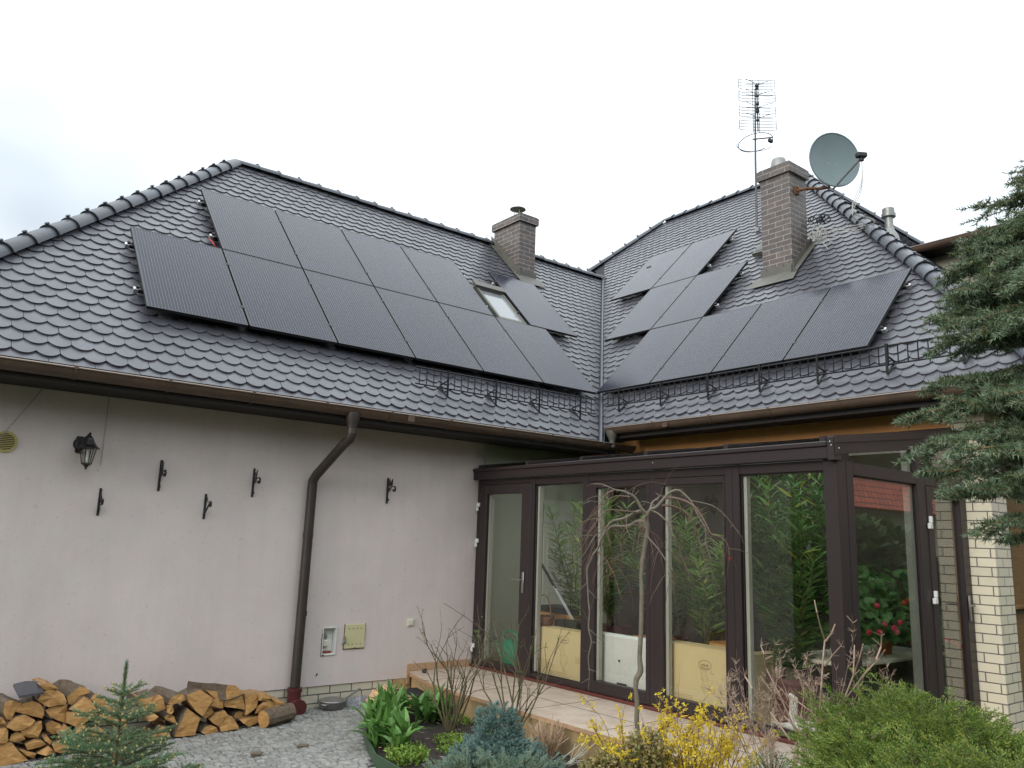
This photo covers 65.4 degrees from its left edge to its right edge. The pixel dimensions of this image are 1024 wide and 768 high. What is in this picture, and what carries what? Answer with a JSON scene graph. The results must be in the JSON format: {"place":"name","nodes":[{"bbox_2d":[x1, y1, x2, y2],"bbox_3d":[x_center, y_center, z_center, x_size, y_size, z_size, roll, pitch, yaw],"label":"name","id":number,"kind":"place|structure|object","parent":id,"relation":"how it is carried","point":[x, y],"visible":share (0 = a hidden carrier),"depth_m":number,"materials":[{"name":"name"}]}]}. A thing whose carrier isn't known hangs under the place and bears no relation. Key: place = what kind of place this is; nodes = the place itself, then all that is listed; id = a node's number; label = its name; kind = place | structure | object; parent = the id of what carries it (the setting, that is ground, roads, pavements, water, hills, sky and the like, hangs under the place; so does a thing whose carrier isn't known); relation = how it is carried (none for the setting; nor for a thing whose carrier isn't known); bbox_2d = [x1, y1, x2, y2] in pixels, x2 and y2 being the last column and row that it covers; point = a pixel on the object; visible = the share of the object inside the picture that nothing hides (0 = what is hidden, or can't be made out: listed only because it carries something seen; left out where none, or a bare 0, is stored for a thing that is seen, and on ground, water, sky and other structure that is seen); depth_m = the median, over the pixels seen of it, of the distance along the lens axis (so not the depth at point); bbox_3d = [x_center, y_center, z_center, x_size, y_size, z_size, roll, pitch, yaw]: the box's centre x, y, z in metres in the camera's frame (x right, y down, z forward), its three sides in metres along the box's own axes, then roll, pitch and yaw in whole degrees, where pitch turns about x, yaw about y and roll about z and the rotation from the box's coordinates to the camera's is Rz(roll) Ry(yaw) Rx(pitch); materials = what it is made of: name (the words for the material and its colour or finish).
{"place":"outdoors","nodes":[
{"label":"outdoors","id":0,"kind":"place"},
{"bbox_2d":[0,704,375,767],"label":"pavement","id":1,"kind":"structure","parent":0,"point":[277,744],"depth_m":6.75,"materials":[{"name":"grey stone"}]},
{"bbox_2d":[0,741,27,765],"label":"firewood log","id":2,"kind":"object","parent":1,"relation":"on","point":[10,753],"visible":0.85,"depth_m":6.18,"materials":[{"name":"brown wood"}]},
{"bbox_2d":[33,660,205,767],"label":"young spruce","id":3,"kind":"object","parent":1,"relation":"on","point":[109,748],"visible":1,"depth_m":4.25,"materials":[{"name":"green plant"}]},
{"bbox_2d":[143,723,170,738],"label":"firewood log","id":4,"kind":"object","parent":1,"relation":"on","point":[150,726],"visible":0.29,"depth_m":6.98,"materials":[{"name":"brown wood"}]},
{"bbox_2d":[153,718,165,730],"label":"firewood log","id":5,"kind":"object","parent":4,"relation":"on","point":[158,722],"visible":0.69,"depth_m":7.05,"materials":[{"name":"brown wood"}]},
{"bbox_2d":[150,710,175,723],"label":"firewood log","id":6,"kind":"object","parent":5,"relation":"on","point":[161,714],"visible":0.61,"depth_m":6.97,"materials":[{"name":"brown wood"}]},
{"bbox_2d":[137,709,157,721],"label":"firewood log","id":7,"kind":"object","parent":6,"relation":"on","point":[153,717],"visible":0.48,"depth_m":6.84,"materials":[{"name":"brown wood"}]},
{"bbox_2d":[126,689,165,711],"bbox_3d":[-3.199,2.766,6.972,0.255,0.149,0.346,11,-14,-38],"label":"firewood log","id":8,"kind":"object","parent":7,"relation":"on","point":[153,697],"visible":0.59,"depth_m":6.89,"materials":[{"name":"brown wood"}]},
{"bbox_2d":[165,703,200,736],"bbox_3d":[-2.957,2.997,7.143,0.222,0.230,0.354,11,-14,-38],"label":"firewood log","id":9,"kind":"object","parent":1,"relation":"on","point":[187,720],"visible":0.81,"depth_m":7.03,"materials":[{"name":"brown wood"}]},
{"bbox_2d":[179,688,211,715],"bbox_3d":[-2.881,2.865,7.202,0.228,0.253,0.345,11,-14,-38],"label":"firewood log","id":10,"kind":"object","parent":9,"relation":"on","point":[197,701],"visible":0.83,"depth_m":7.09,"materials":[{"name":"brown wood"}]},
{"bbox_2d":[187,681,243,699],"bbox_3d":[-2.686,2.772,7.230,0.494,0.168,0.086,4,-11,-10],"label":"firewood log","id":11,"kind":"object","parent":10,"relation":"on","point":[226,692],"visible":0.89,"depth_m":7.21,"materials":[{"name":"brown wood"}]},
{"bbox_2d":[258,703,295,727],"bbox_3d":[-2.206,3.115,7.502,0.166,0.178,0.334,-6,-13,34],"label":"firewood log","id":12,"kind":"object","parent":1,"relation":"on","point":[277,715],"visible":1,"depth_m":7.43,"materials":[{"name":"brown wood"}]},
{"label":"firewood log","id":13,"kind":"object","parent":1,"relation":"on","visible":0},
{"bbox_2d":[52,718,73,736],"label":"firewood log","id":14,"kind":"object","parent":13,"relation":"on","point":[64,727],"visible":0.31,"depth_m":6.45,"materials":[{"name":"brown wood"}]},
{"bbox_2d":[31,716,61,733],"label":"firewood log","id":15,"kind":"object","parent":14,"relation":"on","point":[50,726],"visible":0.61,"depth_m":6.43,"materials":[{"name":"brown wood"}]},
{"bbox_2d":[16,696,43,717],"bbox_3d":[-3.909,2.616,6.469,0.199,0.156,0.361,9,-13,-31],"label":"firewood log","id":16,"kind":"object","parent":15,"relation":"on","point":[31,706],"visible":0.76,"depth_m":6.35,"materials":[{"name":"brown wood"}]},
{"bbox_2d":[45,703,66,722],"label":"firewood log","id":17,"kind":"object","parent":14,"relation":"on","point":[57,712],"visible":0.69,"depth_m":6.45,"materials":[{"name":"brown wood"}]},
{"bbox_2d":[34,689,66,706],"bbox_3d":[-3.803,2.543,6.541,0.218,0.145,0.361,11,-14,-38],"label":"firewood log","id":18,"kind":"object","parent":17,"relation":"on","point":[52,697],"visible":0.66,"depth_m":6.42,"materials":[{"name":"brown wood"}]},
{"bbox_2d":[32,677,57,689],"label":"firewood log","id":19,"kind":"object","parent":18,"relation":"on","point":[45,684],"visible":0.94,"depth_m":6.42,"materials":[{"name":"brown wood"}]},
{"bbox_2d":[13,681,43,697],"bbox_3d":[-3.852,2.430,6.354,0.188,0.091,0.220,11,-14,-38],"label":"loose roof tile","id":20,"kind":"object","parent":19,"relation":"on","point":[27,689],"visible":1,"depth_m":6.34,"materials":[{"name":"ceramic"}]},
{"bbox_2d":[53,679,90,704],"bbox_3d":[-3.703,2.568,6.654,0.400,0.158,0.153,-5,-13,32],"label":"firewood log","id":21,"kind":"object","parent":17,"relation":"on","point":[72,692],"visible":0.74,"depth_m":6.59,"materials":[{"name":"brown wood"}]},
{"bbox_2d":[0,0,1023,270],"label":"sky","id":22,"kind":"structure","parent":0,"point":[606,121],"materials":[{"name":"white"}]},
{"label":"ground","id":23,"kind":"structure","parent":0,"visible":0},
{"bbox_2d":[0,157,1023,750],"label":"house","id":24,"kind":"structure","parent":23,"relation":"on","point":[166,585],"depth_m":8.28,"materials":[{"name":"grey paint"}]},
{"bbox_2d":[73,432,99,469],"bbox_3d":[-3.788,0.593,7.065,0.164,0.332,0.280,27,-27,-65],"label":"wall lantern","id":25,"kind":"object","parent":24,"relation":"attached to","point":[80,444],"depth_m":7.04,"materials":[{"name":"black metal"}]},
{"bbox_2d":[320,627,336,655],"bbox_3d":[-1.941,2.710,8.402,0.163,0.290,0.072,11,-14,-38],"label":"meter recess","id":26,"kind":"object","parent":24,"relation":"attached to","point":[328,642],"visible":1,"depth_m":8.42,"materials":[{"name":"white plastic"}]},
{"bbox_2d":[209,233,487,306],"bbox_3d":[-2.056,-1.482,11.000,4.220,0.134,0.177,11,-14,-38],"label":"mounting rail","id":27,"kind":"object","parent":24,"relation":"attached to","point":[212,236],"visible":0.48,"depth_m":9.69,"materials":[{"name":"silver metal"}]},
{"bbox_2d":[200,188,301,268],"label":"solar panel","id":28,"kind":"object","parent":27,"relation":"attached to","point":[240,226],"visible":1,"depth_m":10.26,"materials":[{"name":"black glass"}]},
{"bbox_2d":[275,210,372,285],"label":"solar panel","id":29,"kind":"object","parent":27,"relation":"attached to","point":[321,248],"visible":1,"depth_m":10.89,"materials":[{"name":"black glass"}]},
{"bbox_2d":[341,229,436,301],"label":"solar panel","id":30,"kind":"object","parent":27,"relation":"attached to","point":[387,265],"visible":1,"depth_m":11.51,"materials":[{"name":"black glass"}]},
{"bbox_2d":[400,246,493,315],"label":"solar panel","id":31,"kind":"object","parent":27,"relation":"attached to","point":[445,281],"visible":1,"depth_m":12.14,"materials":[{"name":"black glass"}]},
{"bbox_2d":[343,623,365,649],"bbox_3d":[-1.692,2.705,8.554,0.269,0.261,0.034,11,-14,-38],"label":"utility hatch","id":32,"kind":"object","parent":24,"relation":"attached to","point":[354,636],"visible":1,"depth_m":8.56,"materials":[{"name":"beige paint"}]},
{"bbox_2d":[344,624,364,648],"bbox_3d":[-1.691,2.707,8.567,0.238,0.246,0.015,11,-14,-38],"label":"door","id":33,"kind":"structure","parent":32,"relation":"in","point":[353,636],"depth_m":8.56,"materials":[{"name":"beige paint"}]},
{"bbox_2d":[132,285,587,380],"bbox_3d":[-1.359,-0.483,9.875,6.260,0.134,0.177,11,-14,-38],"label":"mounting rail","id":34,"kind":"object","parent":24,"relation":"attached to","point":[137,289],"visible":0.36,"depth_m":7.93,"materials":[{"name":"silver metal"}]},
{"bbox_2d":[130,226,247,327],"bbox_3d":[-3.479,-1.164,8.588,1.030,0.039,1.639,11,31,-38],"label":"solar panel","id":35,"kind":"object","parent":34,"relation":"attached to","point":[182,277],"visible":1,"depth_m":8.49,"materials":[{"name":"black glass"}]},
{"bbox_2d":[222,249,336,344],"bbox_3d":[-2.685,-1.017,9.211,1.030,0.039,1.639,11,31,-38],"label":"solar panel","id":36,"kind":"object","parent":34,"relation":"attached to","point":[277,298],"visible":1,"depth_m":9.11,"materials":[{"name":"black glass"}]},
{"bbox_2d":[303,269,414,359],"bbox_3d":[-1.891,-0.869,9.834,1.030,0.039,1.639,11,31,-38],"label":"solar panel","id":37,"kind":"object","parent":34,"relation":"attached to","point":[357,315],"visible":1,"depth_m":9.74,"materials":[{"name":"black glass"}]},
{"bbox_2d":[375,287,482,372],"bbox_3d":[-1.097,-0.721,10.457,1.030,0.039,1.639,11,31,-38],"label":"solar panel","id":38,"kind":"object","parent":34,"relation":"attached to","point":[428,331],"visible":1,"depth_m":10.37,"materials":[{"name":"black glass"}]},
{"bbox_2d":[438,303,542,383],"bbox_3d":[-0.303,-0.574,11.080,1.030,0.039,1.639,11,31,-38],"label":"solar panel","id":39,"kind":"object","parent":34,"relation":"attached to","point":[490,344],"visible":1,"depth_m":10.99,"materials":[{"name":"black glass"}]},
{"bbox_2d":[495,317,596,394],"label":"solar panel","id":40,"kind":"object","parent":34,"relation":"attached to","point":[546,357],"visible":1,"depth_m":11.62,"materials":[{"name":"black glass"}]},
{"bbox_2d":[415,366,595,418],"bbox_3d":[-0.020,0.153,10.099,2.900,0.320,0.169,11,-14,-38],"label":"snow guard","id":41,"kind":"object","parent":24,"relation":"on","point":[448,372],"visible":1,"depth_m":9.93,"materials":[{"name":"black metal"}]},
{"bbox_2d":[541,500,582,606],"bbox_3d":[0.698,2.554,10.498,0.790,1.997,0.032,11,-14,-38],"label":"panelled door","id":42,"kind":"structure","parent":24,"relation":"attached to","point":[549,592],"depth_m":10.46,"materials":[{"name":"beige wood"}]},
{"bbox_2d":[541,500,582,606],"bbox_3d":[0.695,2.555,10.501,0.790,1.997,0.024,11,-14,-38],"label":"door leaf","id":43,"kind":"structure","parent":42,"relation":"in","point":[553,598],"depth_m":10.46,"materials":[{"name":"beige"}]},
{"bbox_2d":[613,303,719,329],"bbox_3d":[2.451,-1.028,12.818,0.177,0.134,2.180,11,-14,-38],"label":"mounting rail","id":44,"kind":"object","parent":24,"relation":"attached to","point":[716,305],"visible":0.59,"depth_m":11.97,"materials":[{"name":"silver metal"}]},
{"bbox_2d":[605,276,695,341],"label":"solar panel","id":45,"kind":"object","parent":44,"relation":"attached to","point":[649,310],"visible":1,"depth_m":13.37,"materials":[{"name":"black glass"}]},
{"bbox_2d":[638,271,744,302],"bbox_3d":[2.977,-1.571,13.338,0.177,0.134,2.180,11,-14,-38],"label":"mounting rail","id":46,"kind":"object","parent":24,"relation":"attached to","point":[741,274],"visible":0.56,"depth_m":12.49,"materials":[{"name":"silver metal"}]},
{"bbox_2d":[651,261,747,328],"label":"solar panel","id":47,"kind":"object","parent":46,"relation":"on","point":[700,295],"visible":1,"depth_m":12.59,"materials":[{"name":"black glass"}]},
{"bbox_2d":[606,326,887,380],"bbox_3d":[2.779,-0.310,10.310,0.177,0.134,4.220,11,-14,-38],"label":"mounting rail","id":48,"kind":"object","parent":24,"relation":"attached to","point":[882,329],"visible":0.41,"depth_m":8.68,"materials":[{"name":"silver metal"}]},
{"bbox_2d":[597,317,701,393],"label":"solar panel","id":49,"kind":"object","parent":48,"relation":"attached to","point":[643,363],"visible":0.98,"depth_m":11.65,"materials":[{"name":"black glass"}]},
{"bbox_2d":[650,303,761,384],"bbox_3d":[2.677,-0.557,10.912,1.030,0.039,1.639,-12,28,50],"label":"solar panel","id":50,"kind":"object","parent":48,"relation":"attached to","point":[705,346],"visible":0.94,"depth_m":10.86,"materials":[{"name":"black glass"}]},
{"bbox_2d":[712,287,830,373],"bbox_3d":[3.316,-0.688,10.129,1.030,0.039,1.639,-12,28,50],"label":"solar panel","id":51,"kind":"object","parent":48,"relation":"attached to","point":[770,333],"visible":0.95,"depth_m":10.07,"materials":[{"name":"black glass"}]},
{"bbox_2d":[784,268,911,361],"bbox_3d":[3.947,-0.816,9.357,1.000,0.035,1.639,-12,28,50],"label":"solar panel","id":52,"kind":"object","parent":48,"relation":"attached to","point":[849,316],"visible":0.97,"depth_m":9.28,"materials":[{"name":"black glass"}]},
{"bbox_2d":[736,79,776,232],"bbox_3d":[4.373,-4.085,14.280,0.655,2.995,0.661,11,-14,-38],"label":"tv antenna","id":53,"kind":"object","parent":24,"relation":"attached to","point":[756,109],"visible":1,"depth_m":14.38,"materials":[{"name":"grey metal"}]},
{"bbox_2d":[605,328,995,411],"bbox_3d":[3.008,-0.070,9.145,0.169,0.320,5.270,11,-14,-38],"label":"snow guard","id":54,"kind":"object","parent":24,"relation":"on","point":[886,364],"visible":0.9,"depth_m":8.97,"materials":[{"name":"black metal"}]},
{"bbox_2d":[794,132,866,194],"bbox_3d":[4.657,-3.322,11.714,1.008,0.875,0.592,-3,-12,22],"label":"satellite dish","id":55,"kind":"object","parent":24,"relation":"attached to","point":[835,159],"visible":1,"depth_m":11.82,"materials":[{"name":"grey metal"}]},
{"bbox_2d":[409,666,1023,767],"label":"terrace","id":56,"kind":"structure","parent":23,"relation":"on","point":[572,720],"depth_m":7.13,"materials":[{"name":"tile"}]},
{"bbox_2d":[469,427,980,749],"bbox_3d":[1.926,1.866,8.543,2.415,2.694,4.804,11,-14,-38],"label":"conservatory","id":57,"kind":"object","parent":56,"relation":"on","point":[882,511],"visible":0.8,"depth_m":7.60,"materials":[{"name":"brown metal"}]},
{"bbox_2d":[470,483,530,675],"bbox_3d":[-0.126,2.214,9.255,0.159,2.093,0.994,11,-14,-38],"label":"door","id":58,"kind":"structure","parent":57,"relation":"in","point":[486,511],"depth_m":9.40,"materials":[{"name":"brown metal"}]},
{"bbox_2d":[532,483,582,682],"bbox_3d":[0.512,2.084,8.550,0.065,2.016,0.771,11,-14,-38],"label":"window","id":59,"kind":"structure","parent":57,"relation":"in","point":[538,566],"depth_m":8.80,"materials":[{"name":"brown metal"}]},
{"bbox_2d":[535,625,580,681],"bbox_3d":[0.555,2.907,8.549,0.173,0.551,0.890,11,-14,-38],"label":"carton","id":60,"kind":"object","parent":57,"relation":"on","point":[566,662],"visible":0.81,"depth_m":8.47,"materials":[{"name":"beige cardboard"}]},
{"bbox_2d":[540,604,580,625],"bbox_3d":[0.590,2.972,9.308,0.390,0.717,0.670,11,-14,-38],"label":"storage crate","id":61,"kind":"object","parent":57,"relation":"on","point":[558,611],"visible":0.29,"depth_m":9.17,"materials":[{"name":"brown"}]},
{"bbox_2d":[543,494,620,619],"bbox_3d":[0.829,2.284,9.248,0.998,2.058,0.858,-5,-13,33],"label":"oleander","id":62,"kind":"object","parent":57,"relation":"on","point":[570,587],"visible":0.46,"depth_m":9.28,"materials":[{"name":"green plant"}]},
{"bbox_2d":[602,623,632,635],"bbox_3d":[1.088,2.863,8.412,0.360,0.620,0.360,11,-14,-38],"label":"plant pot","id":63,"kind":"object","parent":57,"relation":"on","point":[625,629],"visible":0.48,"depth_m":8.32,"materials":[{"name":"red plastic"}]},
{"bbox_2d":[568,497,643,625],"bbox_3d":[1.005,2.231,8.725,0.880,1.974,0.816,11,-14,-38],"label":"oleander","id":64,"kind":"object","parent":63,"relation":"in","point":[611,599],"visible":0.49,"depth_m":8.65,"materials":[{"name":"green plant"}]},
{"bbox_2d":[586,479,649,704],"bbox_3d":[1.062,1.991,7.850,0.091,2.066,0.841,11,-14,-38],"label":"door","id":65,"kind":"structure","parent":57,"relation":"in","point":[595,684],"depth_m":7.97,"materials":[{"name":"brown metal"}]},
{"bbox_2d":[601,632,645,689],"bbox_3d":[1.135,2.761,7.791,0.116,0.587,0.780,11,-14,-38],"label":"foam pack","id":66,"kind":"object","parent":57,"relation":"on","point":[619,660],"visible":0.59,"depth_m":7.82,"materials":[{"name":"white plastic"}]},
{"bbox_2d":[623,519,714,641],"bbox_3d":[1.583,2.282,8.284,0.933,1.743,0.955,-5,-13,30],"label":"oleander","id":67,"kind":"object","parent":57,"relation":"on","point":[678,618],"visible":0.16,"depth_m":8.17,"materials":[{"name":"green plant"}]},
{"bbox_2d":[655,476,728,723],"bbox_3d":[1.618,1.877,7.168,0.091,2.066,0.806,11,-14,-38],"label":"door","id":68,"kind":"structure","parent":57,"relation":"in","point":[663,636],"depth_m":7.32,"materials":[{"name":"brown metal"}]},
{"bbox_2d":[671,499,724,644],"bbox_3d":[1.866,2.069,7.615,0.850,1.925,0.864,5,-11,-15],"label":"oleander","id":69,"kind":"object","parent":57,"relation":"on","point":[713,623],"visible":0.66,"depth_m":7.64,"materials":[{"name":"plant"}]},
{"bbox_2d":[671,640,726,707],"bbox_3d":[1.725,2.649,7.135,0.193,0.594,0.765,11,-14,-38],"label":"carton","id":70,"kind":"object","parent":57,"relation":"on","point":[692,662],"visible":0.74,"depth_m":7.09,"materials":[{"name":"beige cardboard"}]},
{"bbox_2d":[752,651,777,723],"bbox_3d":[2.139,2.608,6.839,0.322,0.589,0.120,11,-14,-38],"label":"carton","id":71,"kind":"object","parent":57,"relation":"on","point":[759,666],"visible":0.45,"depth_m":6.77,"materials":[{"name":"beige cardboard"}]},
{"bbox_2d":[741,471,822,736],"bbox_3d":[2.225,1.732,6.451,0.065,2.016,0.786,11,-14,-38],"label":"window","id":72,"kind":"structure","parent":57,"relation":"in","point":[747,508],"depth_m":6.71,"materials":[{"name":"brown metal"}]},
{"bbox_2d":[767,693,824,732],"bbox_3d":[2.432,2.686,6.512,0.320,0.330,0.750,11,-14,-38],"label":"swan planter","id":73,"kind":"object","parent":57,"relation":"on","point":[787,725],"visible":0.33,"depth_m":6.51,"materials":[{"name":"white ceramic"}]},
{"bbox_2d":[747,463,828,729],"bbox_3d":[2.475,1.792,6.942,1.013,2.251,1.066,11,-14,-38],"label":"oleander","id":74,"kind":"object","parent":73,"relation":"in","point":[788,605],"visible":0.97,"depth_m":6.75,"materials":[{"name":"green plant"}]},
{"bbox_2d":[785,644,945,705],"bbox_3d":[3.168,2.701,7.110,1.700,0.577,0.650,11,-14,-38],"label":"plant table","id":75,"kind":"object","parent":57,"relation":"on","point":[899,654],"visible":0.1,"depth_m":7.05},
{"bbox_2d":[810,577,908,649],"bbox_3d":[2.965,2.001,6.912,0.812,0.707,0.663,11,-14,-38],"label":"geranium","id":76,"kind":"object","parent":75,"relation":"on","point":[864,605],"visible":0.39,"depth_m":6.75,"materials":[{"name":"plant"}]},
{"bbox_2d":[857,564,910,653],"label":"geranium","id":77,"kind":"object","parent":75,"relation":"on","point":[894,632],"visible":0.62,"depth_m":7.14,"materials":[{"name":"plant"}]},
{"bbox_2d":[853,476,927,713],"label":"window","id":78,"kind":"structure","parent":57,"relation":"in","point":[907,490],"depth_m":6.84,"materials":[{"name":"brown metal"}]},
{"bbox_2d":[925,486,978,719],"bbox_3d":[3.936,1.965,7.128,0.791,2.053,0.135,11,-14,-38],"label":"door","id":79,"kind":"structure","parent":57,"relation":"in","point":[970,674],"depth_m":7.23,"materials":[{"name":"brown metal"}]},
{"bbox_3d":[0.470,-1.018,12.992,1.140,0.134,0.177,11,-14,-38],"label":"mounting rail","id":80,"kind":"object","parent":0,"visible":0},
{"bbox_2d":[488,271,577,337],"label":"solar panel","id":81,"kind":"object","parent":80,"relation":"attached to","point":[532,305],"visible":1,"depth_m":13.19,"materials":[{"name":"black glass"}]},
{"bbox_3d":[2.763,-1.877,14.542,0.177,0.134,2.180,11,-14,-38],"label":"mounting rail","id":82,"kind":"object","parent":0,"visible":0},
{"bbox_2d":[611,244,690,301],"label":"solar panel","id":83,"kind":"object","parent":82,"relation":"attached to","point":[643,279],"visible":0.99,"depth_m":15.09,"materials":[{"name":"black glass"}]},
{"bbox_2d":[652,229,736,287],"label":"solar panel","id":84,"kind":"object","parent":82,"relation":"attached to","point":[695,258],"visible":1,"depth_m":14.31,"materials":[{"name":"black glass"}]},
{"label":"garden soil","id":85,"kind":"structure","parent":0,"visible":0},
{"bbox_2d":[373,709,583,767],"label":"flower bed soil","id":86,"kind":"structure","parent":85,"relation":"on","point":[429,742],"depth_m":6.88,"materials":[{"name":"brown soil"}]},
{"bbox_2d":[349,692,401,733],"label":"tulip clump","id":87,"kind":"object","parent":86,"relation":"on","point":[370,710],"visible":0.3,"depth_m":7.04,"materials":[{"name":"green plant"}]},
{"bbox_2d":[345,706,435,748],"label":"tulip clump","id":88,"kind":"object","parent":86,"relation":"on","point":[393,718],"visible":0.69,"depth_m":6.69,"materials":[{"name":"green plant"}]},
{"bbox_2d":[383,741,430,766],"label":"ground cover","id":89,"kind":"object","parent":86,"relation":"on","point":[419,752],"visible":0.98,"depth_m":6.23,"materials":[{"name":"green plant"}]},
{"bbox_2d":[402,682,452,722],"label":"tulip clump","id":90,"kind":"object","parent":86,"relation":"on","point":[427,708],"visible":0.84,"depth_m":7.65,"materials":[{"name":"green plant"}]},
{"bbox_2d":[413,603,500,732],"bbox_3d":[-0.527,2.595,7.385,0.779,1.164,1.075,3,-11,-6],"label":"bare rose bush","id":91,"kind":"object","parent":86,"relation":"on","point":[453,724],"visible":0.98,"depth_m":7.23,"materials":[{"name":"brown plant"}]},
{"bbox_2d":[421,742,566,767],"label":"blue juniper","id":92,"kind":"object","parent":86,"relation":"on","point":[461,762],"visible":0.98,"depth_m":5.05,"materials":[{"name":"plant"}]},
{"bbox_2d":[438,699,564,767],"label":"blue juniper","id":93,"kind":"object","parent":86,"relation":"on","point":[507,734],"visible":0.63,"depth_m":5.41,"materials":[{"name":"teal plant"}]},
{"bbox_2d":[454,601,570,727],"bbox_3d":[-0.002,2.549,7.027,1.015,1.153,1.172,5,-11,-15],"label":"bare rose bush","id":94,"kind":"object","parent":86,"relation":"on","point":[520,681],"visible":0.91,"depth_m":7.00,"materials":[{"name":"brown plant"}]},
{"bbox_2d":[528,715,568,758],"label":"cut back perennial","id":95,"kind":"object","parent":86,"relation":"on","point":[551,741],"visible":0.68,"depth_m":6.47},
{"bbox_2d":[577,725,674,767],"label":"golden shrub","id":96,"kind":"object","parent":86,"relation":"on","point":[605,760],"visible":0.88,"depth_m":5.13,"materials":[{"name":"yellow plant"}]},
{"bbox_2d":[568,465,776,746],"bbox_3d":[1.083,1.759,5.725,1.511,2.385,0.830,-3,-12,26],"label":"weeping tree","id":97,"kind":"object","parent":86,"relation":"on","point":[644,521],"visible":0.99,"depth_m":5.96,"materials":[{"name":"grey plant"}]},
{"bbox_2d":[575,676,778,767],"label":"forsythia","id":98,"kind":"object","parent":86,"relation":"on","point":[726,747],"visible":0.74,"depth_m":5.13,"materials":[{"name":"yellow plant"}]},
{"bbox_2d":[685,600,895,767],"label":"bare hydrangea","id":99,"kind":"object","parent":86,"relation":"on","point":[769,739],"visible":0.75,"depth_m":4.75,"materials":[{"name":"plant"}]},
{"bbox_2d":[783,705,951,767],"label":"spreading juniper","id":100,"kind":"object","parent":86,"relation":"on","point":[842,746],"visible":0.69,"depth_m":3.72,"materials":[{"name":"green plant"}]},
{"bbox_2d":[777,666,1023,767],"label":"spreading juniper","id":101,"kind":"object","parent":86,"relation":"on","point":[926,722],"visible":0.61,"depth_m":4.00,"materials":[{"name":"green plant"}]},
{"bbox_2d":[808,718,1023,767],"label":"spreading juniper","id":102,"kind":"object","parent":86,"relation":"on","point":[949,759],"visible":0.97,"depth_m":3.24,"materials":[{"name":"green plant"}]},
{"bbox_2d":[891,159,1023,548],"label":"blue spruce","id":103,"kind":"object","parent":85,"relation":"on","point":[1001,312],"visible":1,"depth_m":2.83,"materials":[{"name":"green plant"}]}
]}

